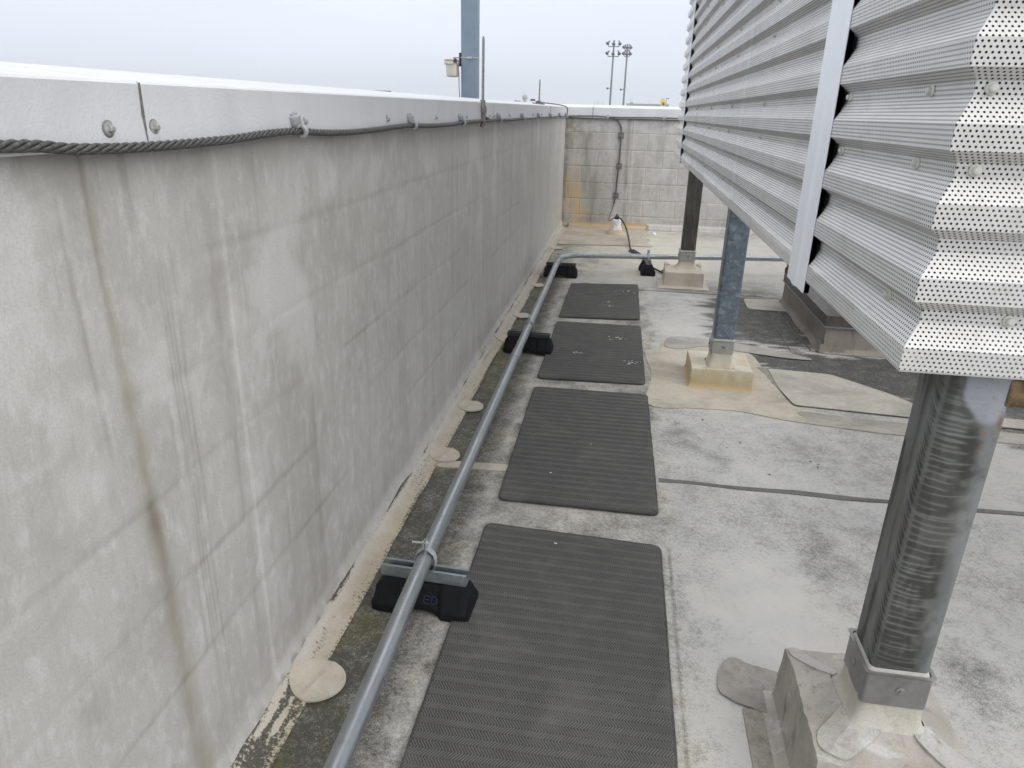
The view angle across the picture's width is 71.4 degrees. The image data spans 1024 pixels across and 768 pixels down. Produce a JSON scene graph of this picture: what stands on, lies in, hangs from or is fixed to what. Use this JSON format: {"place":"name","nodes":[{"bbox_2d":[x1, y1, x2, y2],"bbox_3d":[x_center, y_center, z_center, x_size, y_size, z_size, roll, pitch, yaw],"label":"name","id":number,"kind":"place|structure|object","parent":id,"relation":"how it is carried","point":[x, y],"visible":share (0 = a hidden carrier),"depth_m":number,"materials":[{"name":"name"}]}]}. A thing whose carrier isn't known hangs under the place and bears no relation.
{"place":"outdoors","nodes":[
{"label":"outdoors","id":0,"kind":"place"},
{"bbox_2d":[0,0,694,106],"label":"sky","id":1,"kind":"structure","parent":0,"point":[401,46],"materials":[{"name":"white"}]},
{"bbox_2d":[271,230,1023,767],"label":"roof deck","id":2,"kind":"structure","parent":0,"point":[761,578],"depth_m":2.58,"materials":[{"name":"grey concrete"}]},
{"bbox_2d":[0,62,567,767],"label":"parapet wall","id":3,"kind":"structure","parent":2,"relation":"on","point":[240,380],"depth_m":1.46,"materials":[{"name":"concrete"}]},
{"bbox_2d":[0,112,568,154],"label":"lightning cable","id":4,"kind":"object","parent":3,"relation":"attached to","point":[300,128],"visible":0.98,"depth_m":1.27,"materials":[{"name":"metal"}]},
{"bbox_2d":[480,36,488,127],"bbox_3d":[-0.143,-1.536,3.637,0.040,0.430,0.061,13,24,28],"label":"lightning rod","id":5,"kind":"object","parent":3,"relation":"attached to","point":[483,111],"visible":0.94,"depth_m":3.65,"materials":[{"name":"grey metal"}]},
{"bbox_2d":[531,80,567,114],"bbox_3d":[0.422,-3.056,7.649,0.114,0.341,1.737,6,22,11],"label":"lightning rod","id":6,"kind":"object","parent":3,"relation":"on","point":[538,101],"visible":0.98,"depth_m":6.99,"materials":[{"name":"grey metal"}]},
{"bbox_2d":[289,659,345,702],"bbox_3d":[-0.510,0.770,1.875,0.143,0.034,0.143,4,21,8],"label":"round patch","id":7,"kind":"object","parent":2,"relation":"on","point":[312,680],"visible":1,"depth_m":1.87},
{"bbox_2d":[371,557,477,621],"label":"pipe support block","id":8,"kind":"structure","parent":2,"relation":"on","point":[448,593],"depth_m":2.13,"materials":[{"name":"black rubber"}]},
{"bbox_2d":[323,250,785,767],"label":"metal conduit","id":9,"kind":"object","parent":8,"relation":"on","point":[344,747],"visible":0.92,"depth_m":2.11,"materials":[{"name":"metal"}]},
{"bbox_2d":[429,447,459,461],"bbox_3d":[-0.292,0.303,3.109,0.132,0.020,0.132,4,21,8],"label":"round patch","id":10,"kind":"object","parent":2,"relation":"on","point":[445,454],"visible":1,"depth_m":3.10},
{"bbox_2d":[457,401,482,411],"bbox_3d":[-0.211,0.105,3.620,0.132,0.022,0.132,4,21,8],"label":"round patch","id":11,"kind":"object","parent":2,"relation":"on","point":[471,406],"visible":1,"depth_m":3.61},
{"bbox_2d":[436,461,507,471],"bbox_3d":[-0.167,0.350,3.037,0.338,0.007,0.061,3,21,5],"label":"cross strip","id":12,"kind":"object","parent":2,"relation":"on","point":[487,466],"visible":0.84,"depth_m":3.03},
{"bbox_2d":[494,333,506,341],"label":"round patch","id":13,"kind":"object","parent":2,"relation":"on","point":[501,338],"visible":0.78,"depth_m":4.67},
{"bbox_2d":[513,313,529,317],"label":"round patch","id":14,"kind":"object","parent":2,"relation":"on","point":[519,315],"visible":0.98,"depth_m":5.21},
{"bbox_2d":[503,330,553,354],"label":"pipe support block","id":15,"kind":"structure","parent":2,"relation":"on","point":[538,343],"depth_m":4.42,"materials":[{"name":"black rubber"}]},
{"bbox_2d":[530,283,543,286],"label":"round patch","id":16,"kind":"object","parent":2,"relation":"on","point":[537,284],"visible":0.97,"depth_m":6.11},
{"bbox_2d":[399,523,677,767],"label":"walkway mat","id":17,"kind":"object","parent":2,"relation":"on","point":[554,652],"visible":0.98,"depth_m":1.95,"materials":[{"name":"rubber"}]},
{"bbox_2d":[549,244,562,249],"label":"round patch","id":18,"kind":"object","parent":2,"relation":"on","point":[554,247],"visible":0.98,"depth_m":7.77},
{"bbox_2d":[543,262,577,277],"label":"pipe support block","id":19,"kind":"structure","parent":2,"relation":"on","point":[567,270],"depth_m":6.44,"materials":[{"name":"black rubber"}]},
{"bbox_2d":[499,387,658,515],"bbox_3d":[0.338,0.253,3.297,0.629,0.012,1.229,4,21,8],"label":"walkway mat","id":20,"kind":"object","parent":2,"relation":"on","point":[583,449],"visible":1,"depth_m":3.14,"materials":[{"name":"rubber"}]},
{"bbox_2d":[537,321,644,384],"bbox_3d":[0.530,-0.223,4.534,0.607,0.012,1.175,4,21,8],"label":"walkway mat","id":21,"kind":"object","parent":2,"relation":"on","point":[599,352],"visible":1,"depth_m":4.42,"materials":[{"name":"rubber"}]},
{"bbox_2d":[559,283,639,319],"bbox_3d":[0.724,-0.681,5.723,0.591,0.012,1.178,4,21,8],"label":"walkway mat","id":22,"kind":"object","parent":2,"relation":"on","point":[602,301],"visible":1,"depth_m":5.63,"materials":[{"name":"rubber"}]},
{"bbox_2d":[558,226,652,246],"bbox_3d":[1.099,-1.786,8.598,1.159,0.005,1.398,4,21,8],"label":"membrane patch","id":23,"kind":"object","parent":2,"relation":"on","point":[576,235],"visible":0.84,"depth_m":8.48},
{"bbox_2d":[605,214,625,235],"bbox_3d":[1.276,-1.959,8.717,0.256,0.242,0.256,4,21,8],"label":"capped pipe","id":24,"kind":"object","parent":23,"relation":"on","point":[615,229],"visible":1,"depth_m":8.68,"materials":[{"name":"white plastic"}]},
{"bbox_2d":[617,217,662,273],"bbox_3d":[1.363,-1.488,7.561,0.216,0.211,2.490,-1,21,-6],"label":"black cable","id":25,"kind":"object","parent":24,"relation":"attached to","point":[633,251],"visible":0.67,"depth_m":7.66,"materials":[{"name":"rubber"}]},
{"bbox_2d":[638,259,654,275],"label":"pipe support block","id":26,"kind":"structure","parent":2,"relation":"on","point":[645,267],"depth_m":6.59,"materials":[{"name":"black rubber"}]},
{"bbox_2d":[549,104,775,235],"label":"parapet wall","id":27,"kind":"structure","parent":2,"relation":"on","point":[652,181],"depth_m":8.93,"materials":[{"name":"concrete"}]},
{"bbox_2d":[608,117,623,220],"bbox_3d":[1.232,-2.623,8.723,0.215,1.214,0.460,4,21,8],"label":"down cable","id":28,"kind":"object","parent":27,"relation":"attached to","point":[618,164],"visible":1,"depth_m":8.89,"materials":[{"name":"grey metal"}]},
{"bbox_2d":[569,115,682,120],"bbox_3d":[2.354,-3.171,8.542,3.350,0.054,0.022,4,21,8],"label":"cable","id":29,"kind":"object","parent":27,"relation":"attached to","point":[608,116],"depth_m":8.68,"materials":[{"name":"metal"}]},
{"bbox_2d":[656,0,710,290],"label":"support post","id":30,"kind":"object","parent":2,"relation":"on","point":[685,272],"visible":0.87,"depth_m":6.15,"materials":[{"name":"grey metal"}]},
{"bbox_2d":[638,289,759,296],"bbox_3d":[1.543,-0.767,6.019,1.120,0.005,0.016,4,21,8],"label":"roof seam","id":31,"kind":"object","parent":2,"relation":"on","point":[695,293],"visible":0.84,"depth_m":6.01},
{"bbox_2d":[664,336,811,359],"bbox_3d":[1.453,-0.240,4.641,0.906,0.003,0.278,6,22,11],"label":"membrane patch","id":32,"kind":"object","parent":2,"relation":"on","point":[679,342],"visible":0.88,"depth_m":4.63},
{"bbox_2d":[717,657,777,712],"bbox_3d":[0.651,0.808,1.902,0.200,0.004,0.163,12,24,25],"label":"membrane patch","id":33,"kind":"object","parent":2,"relation":"on","point":[741,682],"visible":0.74,"depth_m":1.91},
{"bbox_2d":[645,340,854,430],"bbox_3d":[1.672,-0.009,4.076,1.807,0.007,1.324,4,21,8],"label":"membrane patch","id":34,"kind":"object","parent":2,"relation":"on","point":[668,388],"visible":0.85,"depth_m":3.86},
{"bbox_2d":[683,0,758,391],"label":"support post","id":35,"kind":"object","parent":34,"relation":"on","point":[720,365],"visible":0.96,"depth_m":3.87,"materials":[{"name":"grey metal"}]},
{"bbox_2d":[757,367,779,389],"bbox_3d":[1.499,-0.032,4.110,0.056,0.002,0.387,2,21,0],"label":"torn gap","id":36,"kind":"object","parent":34,"relation":"on","point":[764,370],"visible":1,"depth_m":4.17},
{"bbox_2d":[742,708,774,767],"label":"membrane patch","id":37,"kind":"object","parent":2,"relation":"on","point":[759,743],"visible":0.6,"depth_m":1.74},
{"bbox_2d":[744,299,786,311],"bbox_3d":[2.021,-0.634,5.697,0.308,0.004,0.372,4,21,8],"label":"membrane patch","id":38,"kind":"object","parent":2,"relation":"on","point":[765,304],"visible":1,"depth_m":5.67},
{"bbox_2d":[766,311,790,350],"bbox_3d":[1.906,-0.423,5.158,0.007,0.005,1.200,5,22,9],"label":"roof seam","id":39,"kind":"object","parent":2,"relation":"on","point":[778,330],"visible":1,"depth_m":5.02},
{"bbox_2d":[778,311,810,350],"bbox_3d":[1.999,-0.394,5.088,0.032,0.005,1.001,4,21,6],"label":"roof seam","id":40,"kind":"object","parent":2,"relation":"on","point":[794,331],"visible":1,"depth_m":5.00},
{"bbox_2d":[658,478,1023,515],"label":"roof seam","id":41,"kind":"object","parent":2,"relation":"on","point":[851,498],"visible":0.76,"depth_m":2.88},
{"bbox_2d":[779,263,921,358],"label":"equipment curb","id":42,"kind":"structure","parent":2,"relation":"on","point":[814,315],"depth_m":4.63,"materials":[{"name":"grey concrete"}]},
{"bbox_2d":[763,63,1023,767],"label":"support post","id":43,"kind":"object","parent":2,"relation":"on","point":[868,699],"visible":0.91,"depth_m":1.46,"materials":[{"name":"grey metal"}]},
{"bbox_2d":[674,0,1023,379],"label":"corrugated screen","id":44,"kind":"object","parent":43,"relation":"on","point":[864,165],"visible":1,"depth_m":1.44,"materials":[{"name":"metal"}]},
{"bbox_2d":[768,369,1023,429],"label":"membrane patch","id":45,"kind":"object","parent":2,"relation":"on","point":[816,390],"visible":0.83,"depth_m":3.87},
{"bbox_2d":[797,411,1023,445],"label":"membrane patch","id":46,"kind":"object","parent":2,"relation":"on","point":[875,426],"visible":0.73,"depth_m":3.52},
{"bbox_2d":[626,101,668,106],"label":"distant building","id":47,"kind":"structure","parent":0,"point":[633,104],"depth_m":274.94,"materials":[{"name":"concrete"}]},
{"label":"terrain","id":48,"kind":"structure","parent":0,"visible":0},
{"bbox_2d":[460,0,479,98],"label":"steel mast","id":49,"kind":"object","parent":48,"relation":"on","point":[470,25],"visible":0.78,"depth_m":5.51,"materials":[{"name":"metal"}]},
{"bbox_2d":[444,53,460,96],"bbox_3d":[-0.465,-2.276,5.611,0.110,0.612,0.120,4,21,8],"label":"alarm box","id":50,"kind":"object","parent":49,"relation":"attached to","point":[453,64],"visible":0.9,"depth_m":5.50,"materials":[{"name":"beige plastic"}]},
{"bbox_2d":[522,94,527,101],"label":"water tower","id":51,"kind":"structure","parent":48,"relation":"on","point":[524,97],"depth_m":523.42,"materials":[{"name":"white metal"}]},
{"bbox_2d":[605,40,621,104],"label":"floodlight mast","id":52,"kind":"object","parent":48,"relation":"on","point":[613,53],"visible":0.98,"depth_m":135.41,"materials":[{"name":"metal"}]},
{"bbox_2d":[620,44,632,104],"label":"floodlight mast","id":53,"kind":"object","parent":48,"relation":"on","point":[627,50],"visible":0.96,"depth_m":171.22,"materials":[{"name":"metal"}]},
{"bbox_2d":[660,98,665,105],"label":"pole sign","id":54,"kind":"object","parent":48,"relation":"on","point":[662,101],"visible":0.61,"depth_m":264.62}
]}

